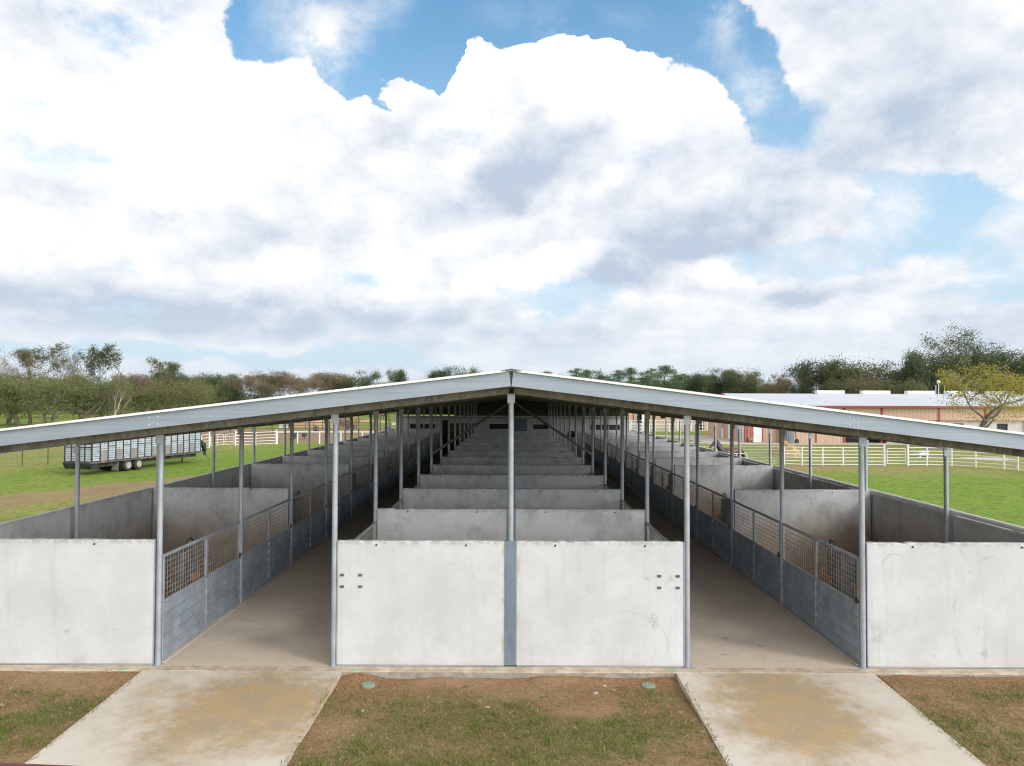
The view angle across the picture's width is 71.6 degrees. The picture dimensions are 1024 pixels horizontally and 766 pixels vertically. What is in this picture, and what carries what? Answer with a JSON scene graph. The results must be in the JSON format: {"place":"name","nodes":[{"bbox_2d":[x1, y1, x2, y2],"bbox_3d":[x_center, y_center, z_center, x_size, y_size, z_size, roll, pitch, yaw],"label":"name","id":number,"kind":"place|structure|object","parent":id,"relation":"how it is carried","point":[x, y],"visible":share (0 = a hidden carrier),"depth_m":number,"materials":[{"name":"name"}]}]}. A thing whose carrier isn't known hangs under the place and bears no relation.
{"place":"outdoors","nodes":[
{"label":"outdoors","id":0,"kind":"place"},
{"bbox_2d":[0,406,1023,765],"bbox_3d":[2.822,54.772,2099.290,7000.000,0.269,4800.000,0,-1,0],"label":"ground","id":1,"kind":"structure","parent":0,"point":[992,490],"depth_m":11.59,"materials":[{"name":"plant"}]},
{"bbox_2d":[0,345,40,415],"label":"tree","id":2,"kind":"object","parent":1,"relation":"on","point":[9,369],"visible":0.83,"depth_m":124.90,"materials":[{"name":"green plant"}]},
{"bbox_2d":[0,368,56,424],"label":"tree","id":3,"kind":"object","parent":1,"relation":"on","point":[8,421],"visible":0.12,"depth_m":126.95,"materials":[{"name":"green plant"}]},
{"bbox_2d":[0,374,61,425],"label":"tree","id":4,"kind":"object","parent":1,"relation":"on","point":[9,408],"visible":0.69,"depth_m":118.80,"materials":[{"name":"green plant"}]},
{"bbox_2d":[0,763,71,765],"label":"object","id":5,"kind":"object","parent":1,"relation":"on","point":[10,764],"depth_m":6.55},
{"bbox_2d":[7,342,72,423],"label":"tree","id":6,"kind":"object","parent":1,"relation":"on","point":[25,354],"visible":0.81,"depth_m":130.26,"materials":[{"name":"green plant"}]},
{"bbox_2d":[0,369,115,422],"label":"tree","id":7,"kind":"object","parent":1,"relation":"on","point":[42,385],"visible":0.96,"depth_m":115.95,"materials":[{"name":"green plant"}]},
{"bbox_2d":[0,442,118,465],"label":"wire fence","id":8,"kind":"object","parent":1,"relation":"on","point":[48,453],"visible":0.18,"depth_m":49.79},
{"bbox_2d":[47,347,86,422],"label":"tree","id":9,"kind":"object","parent":1,"relation":"on","point":[60,371],"visible":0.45,"depth_m":135.42,"materials":[{"name":"green plant"}]},
{"bbox_2d":[60,352,98,418],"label":"tree","id":10,"kind":"object","parent":1,"relation":"on","point":[74,367],"visible":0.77,"depth_m":127.87,"materials":[{"name":"green plant"}]},
{"bbox_2d":[55,372,103,402],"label":"tree","id":11,"kind":"object","parent":1,"relation":"on","point":[95,382],"visible":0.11,"depth_m":274.74,"materials":[{"name":"green plant"}]},
{"bbox_2d":[16,409,150,413],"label":"pipe fence","id":12,"kind":"object","parent":1,"relation":"on","point":[110,409],"visible":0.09,"depth_m":215.00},
{"bbox_2d":[52,381,129,418],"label":"tree","id":13,"kind":"object","parent":1,"relation":"on","point":[90,411],"visible":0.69,"depth_m":120.84,"materials":[{"name":"green plant"}]},
{"bbox_2d":[73,342,123,415],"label":"tree","id":14,"kind":"object","parent":1,"relation":"on","point":[102,357],"visible":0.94,"depth_m":125.30,"materials":[{"name":"green plant"}]},
{"bbox_2d":[60,375,139,418],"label":"tree","id":15,"kind":"object","parent":1,"relation":"on","point":[105,388],"visible":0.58,"depth_m":122.72,"materials":[{"name":"green plant"}]},
{"bbox_2d":[108,373,141,412],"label":"tree","id":16,"kind":"object","parent":1,"relation":"on","point":[124,401],"visible":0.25,"depth_m":219.17,"materials":[{"name":"green plant"}]},
{"bbox_2d":[101,371,156,413],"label":"tree","id":17,"kind":"object","parent":1,"relation":"on","point":[140,381],"visible":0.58,"depth_m":133.29,"materials":[{"name":"green plant"}]},
{"bbox_2d":[63,432,210,470],"bbox_3d":[-25.250,4.457,49.324,2.219,2.700,11.760,0,-1,15],"label":"stock trailer","id":18,"kind":"object","parent":1,"relation":"on","point":[125,457],"visible":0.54,"depth_m":46.63,"materials":[{"name":"black paint"},{"name":"rubber"},{"name":"aluminium"}]},
{"bbox_2d":[126,371,167,411],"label":"oak tree","id":19,"kind":"object","parent":1,"relation":"on","point":[153,375],"visible":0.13,"depth_m":223.20,"materials":[{"name":"green plant"}]},
{"bbox_2d":[128,376,168,410],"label":"oak tree","id":20,"kind":"object","parent":1,"relation":"on","point":[147,392],"visible":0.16,"depth_m":220.14,"materials":[{"name":"green plant"}]},
{"bbox_2d":[146,355,181,408],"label":"tree","id":21,"kind":"object","parent":1,"relation":"on","point":[171,368],"visible":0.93,"depth_m":149.83,"materials":[{"name":"green plant"}]},
{"bbox_2d":[126,379,206,411],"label":"tree","id":22,"kind":"object","parent":1,"relation":"on","point":[154,397],"visible":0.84,"depth_m":145.02,"materials":[{"name":"green plant"}]},
{"bbox_2d":[155,369,187,407],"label":"oak tree","id":23,"kind":"object","parent":1,"relation":"on","point":[178,376],"visible":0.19,"depth_m":253.90,"materials":[{"name":"green plant"}]},
{"bbox_2d":[141,376,215,408],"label":"tree","id":24,"kind":"object","parent":1,"relation":"on","point":[192,399],"visible":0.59,"depth_m":149.76,"materials":[{"name":"green plant"}]},
{"bbox_2d":[17,422,342,433],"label":"pipe fence","id":25,"kind":"object","parent":1,"relation":"on","point":[226,433],"visible":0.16,"depth_m":95.28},
{"bbox_2d":[25,671,340,765],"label":"ramp","id":26,"kind":"structure","parent":1,"relation":"on","point":[204,718],"depth_m":10.29,"materials":[{"name":"concrete"}]},
{"bbox_2d":[0,392,393,412],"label":"undergrowth","id":27,"kind":"object","parent":1,"relation":"on","point":[244,397],"visible":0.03,"depth_m":263.58,"materials":[{"name":"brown plant"}]},
{"bbox_2d":[1,413,406,418],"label":"pipe fence","id":28,"kind":"object","parent":1,"relation":"on","point":[127,413],"visible":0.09,"depth_m":163.66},
{"bbox_2d":[183,374,227,405],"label":"tree","id":29,"kind":"object","parent":1,"relation":"on","point":[202,385],"visible":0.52,"depth_m":157.28,"materials":[{"name":"green plant"}]},
{"bbox_2d":[189,371,223,401],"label":"oak tree","id":30,"kind":"object","parent":1,"relation":"on","point":[204,376],"visible":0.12,"depth_m":265.09,"materials":[{"name":"green plant"}]},
{"bbox_2d":[200,375,246,403],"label":"oak tree","id":31,"kind":"object","parent":1,"relation":"on","point":[230,391],"visible":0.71,"depth_m":242.71,"materials":[{"name":"green plant"}]},
{"bbox_2d":[213,373,244,401],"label":"oak tree","id":32,"kind":"object","parent":1,"relation":"on","point":[236,377],"visible":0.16,"depth_m":254.71,"materials":[{"name":"green plant"}]},
{"bbox_2d":[223,373,279,398],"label":"tree","id":33,"kind":"object","parent":1,"relation":"on","point":[249,381],"visible":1,"depth_m":222.94,"materials":[{"name":"brown plant"}]},
{"bbox_2d":[235,430,276,445],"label":"pipe fence","id":34,"kind":"object","parent":1,"relation":"on","point":[256,438],"visible":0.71,"depth_m":72.43,"materials":[{"name":"metal"}]},
{"bbox_2d":[248,373,287,398],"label":"oak tree","id":35,"kind":"object","parent":1,"relation":"on","point":[273,382],"visible":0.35,"depth_m":261.36,"materials":[{"name":"green plant"}]},
{"bbox_2d":[242,368,306,395],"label":"tree","id":36,"kind":"object","parent":1,"relation":"on","point":[278,378],"visible":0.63,"depth_m":243.68,"materials":[{"name":"brown plant"}]},
{"bbox_2d":[273,371,309,394],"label":"tree","id":37,"kind":"object","parent":1,"relation":"on","point":[289,383],"visible":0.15,"depth_m":288.41,"materials":[{"name":"brown plant"}]},
{"bbox_2d":[282,375,323,393],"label":"tree","id":38,"kind":"object","parent":1,"relation":"on","point":[314,384],"visible":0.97,"depth_m":219.27,"materials":[{"name":"brown plant"}]},
{"bbox_2d":[287,373,343,392],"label":"tree","id":39,"kind":"object","parent":1,"relation":"on","point":[316,379],"visible":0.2,"depth_m":252.16,"materials":[{"name":"brown plant"}]},
{"bbox_2d":[256,419,390,428],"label":"pipe fence","id":40,"kind":"object","parent":1,"relation":"on","point":[305,425],"visible":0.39,"depth_m":111.88,"materials":[{"name":"metal"}]},
{"bbox_2d":[277,431,373,443],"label":"pipe fence","id":41,"kind":"object","parent":1,"relation":"on","point":[297,432],"visible":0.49,"depth_m":74.90,"materials":[{"name":"white paint"}]},
{"bbox_2d":[294,417,360,427],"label":"soil heap","id":42,"kind":"object","parent":1,"relation":"on","point":[315,424],"visible":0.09,"depth_m":119.16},
{"bbox_2d":[310,369,353,390],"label":"tree","id":43,"kind":"object","parent":1,"relation":"on","point":[326,378],"visible":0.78,"depth_m":234.22,"materials":[{"name":"brown plant"}]},
{"bbox_2d":[330,373,357,389],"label":"oak tree","id":44,"kind":"object","parent":1,"relation":"on","point":[343,375],"visible":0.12,"depth_m":237.67,"materials":[{"name":"brown plant"}]},
{"bbox_2d":[336,369,383,388],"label":"oak tree","id":45,"kind":"object","parent":1,"relation":"on","point":[365,382],"visible":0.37,"depth_m":231.89,"materials":[{"name":"green plant"}]},
{"bbox_2d":[361,681,374,688],"bbox_3d":[-2.373,5.003,11.720,0.230,0.076,0.230,0,-1,0],"label":"valve cover","id":46,"kind":"object","parent":1,"relation":"on","point":[368,685],"visible":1,"depth_m":11.67,"materials":[{"name":"green plastic"}]},
{"bbox_2d":[385,367,410,382],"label":"oak tree","id":47,"kind":"object","parent":1,"relation":"on","point":[400,376],"visible":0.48,"depth_m":242.10,"materials":[{"name":"green plant"}]},
{"bbox_2d":[421,368,449,378],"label":"oak tree","id":48,"kind":"object","parent":1,"relation":"on","point":[436,374],"visible":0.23,"depth_m":238.85,"materials":[{"name":"green plant"}]},
{"bbox_2d":[440,365,461,375],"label":"oak tree","id":49,"kind":"object","parent":1,"relation":"on","point":[448,370],"visible":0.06,"depth_m":238.32,"materials":[{"name":"green plant"}]},
{"bbox_2d":[457,366,481,374],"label":"oak tree","id":50,"kind":"object","parent":1,"relation":"on","point":[471,371],"visible":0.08,"depth_m":228.59,"materials":[{"name":"green plant"}]},
{"bbox_2d":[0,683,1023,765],"bbox_3d":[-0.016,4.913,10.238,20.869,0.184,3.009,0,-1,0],"label":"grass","id":51,"kind":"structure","parent":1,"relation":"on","point":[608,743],"depth_m":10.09,"materials":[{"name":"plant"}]},
{"bbox_2d":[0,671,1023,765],"bbox_3d":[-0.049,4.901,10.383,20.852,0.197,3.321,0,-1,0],"label":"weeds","id":52,"kind":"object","parent":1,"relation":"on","point":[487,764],"visible":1,"depth_m":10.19,"materials":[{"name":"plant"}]},
{"bbox_2d":[566,368,587,377],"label":"pine tree","id":53,"kind":"object","parent":1,"relation":"on","point":[574,371],"visible":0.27,"depth_m":218.77,"materials":[{"name":"green plant"}]},
{"bbox_2d":[580,369,593,378],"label":"pine tree","id":54,"kind":"object","parent":1,"relation":"on","point":[587,372],"visible":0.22,"depth_m":225.74,"materials":[{"name":"green plant"}]},
{"bbox_2d":[591,368,612,380],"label":"pine tree","id":55,"kind":"object","parent":1,"relation":"on","point":[598,376],"visible":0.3,"depth_m":231.73,"materials":[{"name":"green plant"}]},
{"bbox_2d":[600,369,633,383],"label":"pine tree","id":56,"kind":"object","parent":1,"relation":"on","point":[619,373],"visible":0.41,"depth_m":209.25,"materials":[{"name":"green plant"}]},
{"bbox_2d":[621,367,641,384],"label":"pine tree","id":57,"kind":"object","parent":1,"relation":"on","point":[630,372],"visible":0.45,"depth_m":216.13,"materials":[{"name":"green plant"}]},
{"bbox_2d":[626,372,655,385],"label":"pine tree","id":58,"kind":"object","parent":1,"relation":"on","point":[644,378],"visible":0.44,"depth_m":223.59,"materials":[{"name":"green plant"}]},
{"bbox_2d":[642,682,655,688],"bbox_3d":[2.260,5.029,11.746,0.230,0.076,0.230,0,-1,0],"label":"valve cover","id":59,"kind":"object","parent":1,"relation":"on","point":[650,686],"visible":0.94,"depth_m":11.71,"materials":[{"name":"green plastic"}]},
{"bbox_2d":[644,368,666,386],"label":"pine tree","id":60,"kind":"object","parent":1,"relation":"on","point":[652,370],"visible":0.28,"depth_m":229.97,"materials":[{"name":"green plant"}]},
{"bbox_2d":[650,364,682,389],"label":"pine tree","id":61,"kind":"object","parent":1,"relation":"on","point":[666,370],"visible":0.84,"depth_m":206.94,"materials":[{"name":"green plant"}]},
{"bbox_2d":[629,419,707,430],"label":"pipe fence","id":62,"kind":"object","parent":1,"relation":"on","point":[677,425],"visible":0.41,"depth_m":110.25,"materials":[{"name":"white paint"}]},
{"bbox_2d":[662,369,690,389],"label":"pine tree","id":63,"kind":"object","parent":1,"relation":"on","point":[679,376],"visible":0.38,"depth_m":213.91,"materials":[{"name":"green plant"}]},
{"bbox_2d":[679,371,717,393],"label":"oak tree","id":64,"kind":"object","parent":1,"relation":"on","point":[697,381],"visible":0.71,"depth_m":190.77,"materials":[{"name":"green plant"}]},
{"bbox_2d":[679,367,745,394],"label":"oak tree","id":65,"kind":"object","parent":1,"relation":"on","point":[717,386],"visible":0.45,"depth_m":193.79,"materials":[{"name":"green plant"}]},
{"bbox_2d":[709,439,744,456],"bbox_3d":[14.656,4.809,48.337,2.689,2.233,0.724,1,-1,-14],"label":"horse","id":66,"kind":"object","parent":1,"relation":"on","point":[719,447],"visible":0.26,"depth_m":48.09},
{"bbox_2d":[718,366,763,392],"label":"oak tree","id":67,"kind":"object","parent":1,"relation":"on","point":[727,376],"visible":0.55,"depth_m":192.82,"materials":[{"name":"green plant"}]},
{"bbox_2d":[730,373,765,392],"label":"oak tree","id":68,"kind":"object","parent":1,"relation":"on","point":[756,385],"visible":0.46,"depth_m":192.82,"materials":[{"name":"green plant"}]},
{"bbox_2d":[739,386,766,393],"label":"oak tree","id":69,"kind":"object","parent":1,"relation":"on","point":[744,391],"visible":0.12,"depth_m":191.96,"materials":[{"name":"green plant"}]},
{"bbox_2d":[757,378,794,393],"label":"oak tree","id":70,"kind":"object","parent":1,"relation":"on","point":[763,388],"visible":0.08,"depth_m":144.56,"materials":[{"name":"green plant"}]},
{"bbox_2d":[771,440,800,456],"bbox_3d":[23.531,5.612,60.858,2.881,1.381,2.457,0,-1,18],"label":"hay heap","id":71,"kind":"object","parent":1,"relation":"on","point":[787,446],"visible":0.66,"depth_m":60.24,"materials":[{"name":"plant"}]},
{"bbox_2d":[762,371,812,393],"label":"tree","id":72,"kind":"object","parent":1,"relation":"on","point":[779,387],"visible":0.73,"depth_m":138.98,"materials":[{"name":"green plant"}]},
{"bbox_2d":[785,377,815,393],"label":"oak tree","id":73,"kind":"object","parent":1,"relation":"on","point":[801,392],"visible":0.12,"depth_m":141.25,"materials":[{"name":"green plant"}]},
{"bbox_2d":[782,354,859,393],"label":"oak tree","id":74,"kind":"object","parent":1,"relation":"on","point":[806,370],"visible":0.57,"depth_m":128.59,"materials":[{"name":"green plant"}]},
{"bbox_2d":[676,673,985,765],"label":"ramp","id":75,"kind":"structure","parent":1,"relation":"on","point":[796,719],"depth_m":10.33,"materials":[{"name":"concrete"}]},
{"bbox_2d":[784,445,884,465],"bbox_3d":[23.554,5.311,51.770,7.206,1.650,0.377,0,-1,4],"label":"pipe fence","id":76,"kind":"object","parent":1,"relation":"on","point":[842,457],"visible":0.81,"depth_m":51.74,"materials":[{"name":"metal"}]},
{"bbox_2d":[742,447,779,463],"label":"pipe gate","id":77,"kind":"structure","parent":76,"relation":"attached to","point":[759,449],"depth_m":52.38,"materials":[{"name":"metal"}]},
{"bbox_2d":[816,374,886,393],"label":"oak tree","id":78,"kind":"object","parent":1,"relation":"on","point":[852,387],"visible":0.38,"depth_m":114.86,"materials":[{"name":"green plant"}]},
{"bbox_2d":[812,356,897,393],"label":"oak tree","id":79,"kind":"object","parent":1,"relation":"on","point":[861,370],"visible":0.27,"depth_m":124.26,"materials":[{"name":"green plant"}]},
{"bbox_2d":[708,380,1023,442],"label":"metal building","id":80,"kind":"structure","parent":1,"relation":"on","point":[920,405],"depth_m":80.28,"materials":[{"name":"white metal"}]},
{"bbox_2d":[753,427,761,441],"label":"door","id":81,"kind":"structure","parent":80,"relation":"in","point":[757,432],"depth_m":79.88,"materials":[{"name":"white paint"}]},
{"bbox_2d":[864,360,905,390],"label":"oak tree","id":82,"kind":"object","parent":1,"relation":"on","point":[892,375],"visible":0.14,"depth_m":127.02,"materials":[{"name":"green plant"}]},
{"bbox_2d":[865,375,935,393],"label":"oak tree","id":83,"kind":"object","parent":1,"relation":"on","point":[896,389],"visible":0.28,"depth_m":114.95,"materials":[{"name":"green plant"}]},
{"bbox_2d":[893,344,953,393],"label":"oak tree","id":84,"kind":"object","parent":1,"relation":"on","point":[917,367],"visible":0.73,"depth_m":119.46,"materials":[{"name":"green plant"}]},
{"bbox_2d":[899,350,974,393],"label":"oak tree","id":85,"kind":"object","parent":1,"relation":"on","point":[953,362],"visible":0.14,"depth_m":121.64,"materials":[{"name":"green plant"}]},
{"bbox_2d":[918,320,1010,390],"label":"tree","id":86,"kind":"object","parent":1,"relation":"on","point":[966,349],"visible":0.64,"depth_m":124.30,"materials":[{"name":"green plant"}]},
{"bbox_2d":[907,445,1023,470],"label":"pipe fence","id":87,"kind":"object","parent":1,"relation":"on","point":[952,461],"visible":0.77,"depth_m":51.29,"materials":[{"name":"metal"}]},
{"bbox_2d":[887,448,905,463],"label":"pipe gate","id":88,"kind":"structure","parent":87,"relation":"attached to","point":[897,457],"depth_m":51.92,"materials":[{"name":"metal"}]},
{"bbox_2d":[930,357,1023,427],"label":"tree","id":89,"kind":"object","parent":1,"relation":"on","point":[996,384],"visible":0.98,"depth_m":69.00,"materials":[{"name":"green plant"}]},
{"bbox_2d":[943,347,1023,393],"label":"oak tree","id":90,"kind":"object","parent":1,"relation":"on","point":[981,360],"visible":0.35,"depth_m":123.74,"materials":[{"name":"green plant"}]},
{"bbox_2d":[959,457,1015,459],"bbox_3d":[39.241,6.258,58.364,3.400,0.060,2.600,0,-1,0],"label":"pad","id":91,"kind":"object","parent":1,"relation":"on","point":[988,458],"visible":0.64,"depth_m":58.60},
{"bbox_2d":[977,347,1023,390],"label":"oak tree","id":92,"kind":"object","parent":1,"relation":"on","point":[1011,355],"visible":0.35,"depth_m":122.14,"materials":[{"name":"green plant"}]},
{"bbox_2d":[1003,348,1023,371],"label":"oak tree","id":93,"kind":"object","parent":1,"relation":"on","point":[1016,360],"visible":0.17,"depth_m":129.70,"materials":[{"name":"green plant"}]},
{"bbox_2d":[0,454,1023,678],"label":"barn floor","id":94,"kind":"structure","parent":0,"point":[738,623],"depth_m":13.68,"materials":[{"name":"concrete"}]},
{"bbox_2d":[165,565,221,597],"bbox_3d":[-8.066,5.445,36.197,3.800,0.019,47.550,0,-1,0],"label":"stall bedding","id":95,"kind":"object","parent":94,"relation":"on","point":[202,570],"visible":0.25,"depth_m":19.02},
{"bbox_2d":[161,454,439,662],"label":"kerb","id":96,"kind":"structure","parent":94,"relation":"on","point":[186,644],"depth_m":16.75,"materials":[{"name":"concrete"}]},
{"bbox_2d":[0,369,1023,668],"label":"horse barn","id":97,"kind":"structure","parent":94,"relation":"on","point":[510,531],"depth_m":12.35,"materials":[{"name":"concrete"}]},
{"bbox_2d":[166,537,200,595],"bbox_3d":[-6.523,3.791,13.842,0.700,1.323,1.540,0,-1,0],"label":"stall gate","id":98,"kind":"object","parent":97,"relation":"attached to","point":[182,572],"visible":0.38,"depth_m":13.79,"materials":[{"name":"grey metal"}]},
{"bbox_2d":[293,491,300,524],"bbox_3d":[-6.513,3.966,21.160,0.700,1.323,1.540,0,-1,0],"label":"hay feeder","id":99,"kind":"object","parent":97,"relation":"attached to","point":[296,515],"visible":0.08,"depth_m":21.09,"materials":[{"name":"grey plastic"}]},
{"bbox_2d":[717,493,729,524],"bbox_3d":[6.487,4.011,21.142,0.700,1.323,1.540,0,-1,0],"label":"hay feeder","id":100,"kind":"object","parent":97,"relation":"attached to","point":[726,509],"visible":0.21,"depth_m":21.20,"materials":[{"name":"grey plastic"}]},
{"bbox_2d":[821,540,855,598],"bbox_3d":[6.477,3.836,13.824,0.700,1.323,1.540,0,-1,0],"label":"stall gate","id":101,"kind":"object","parent":97,"relation":"attached to","point":[834,571],"visible":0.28,"depth_m":13.77,"materials":[{"name":"grey metal"}]},
{"bbox_2d":[585,455,859,665],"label":"kerb","id":102,"kind":"structure","parent":94,"relation":"on","point":[834,646],"depth_m":16.73,"materials":[{"name":"concrete"}]},
{"bbox_2d":[802,568,856,596],"bbox_3d":[8.073,5.500,36.173,3.800,0.019,47.550,0,-1,0],"label":"stall bedding","id":103,"kind":"object","parent":94,"relation":"on","point":[819,573],"depth_m":18.99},
{"bbox_2d":[0,0,1023,396],"label":"sky","id":104,"kind":"structure","parent":0,"point":[301,187],"materials":[{"name":"white"}]},
{"bbox_2d":[629,413,706,429],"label":"building","id":105,"kind":"structure","parent":0,"point":[661,421],"depth_m":112.85,"materials":[{"name":"white paint"}]},
{"bbox_2d":[656,435,909,444],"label":"pavement","id":106,"kind":"structure","parent":0,"point":[706,438],"depth_m":79.50,"materials":[{"name":"concrete"}]},
{"bbox_2d":[784,431,797,442],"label":"ribbed tank","id":107,"kind":"object","parent":106,"relation":"on","point":[789,437],"visible":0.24,"depth_m":78.26,"materials":[{"name":"metal"}]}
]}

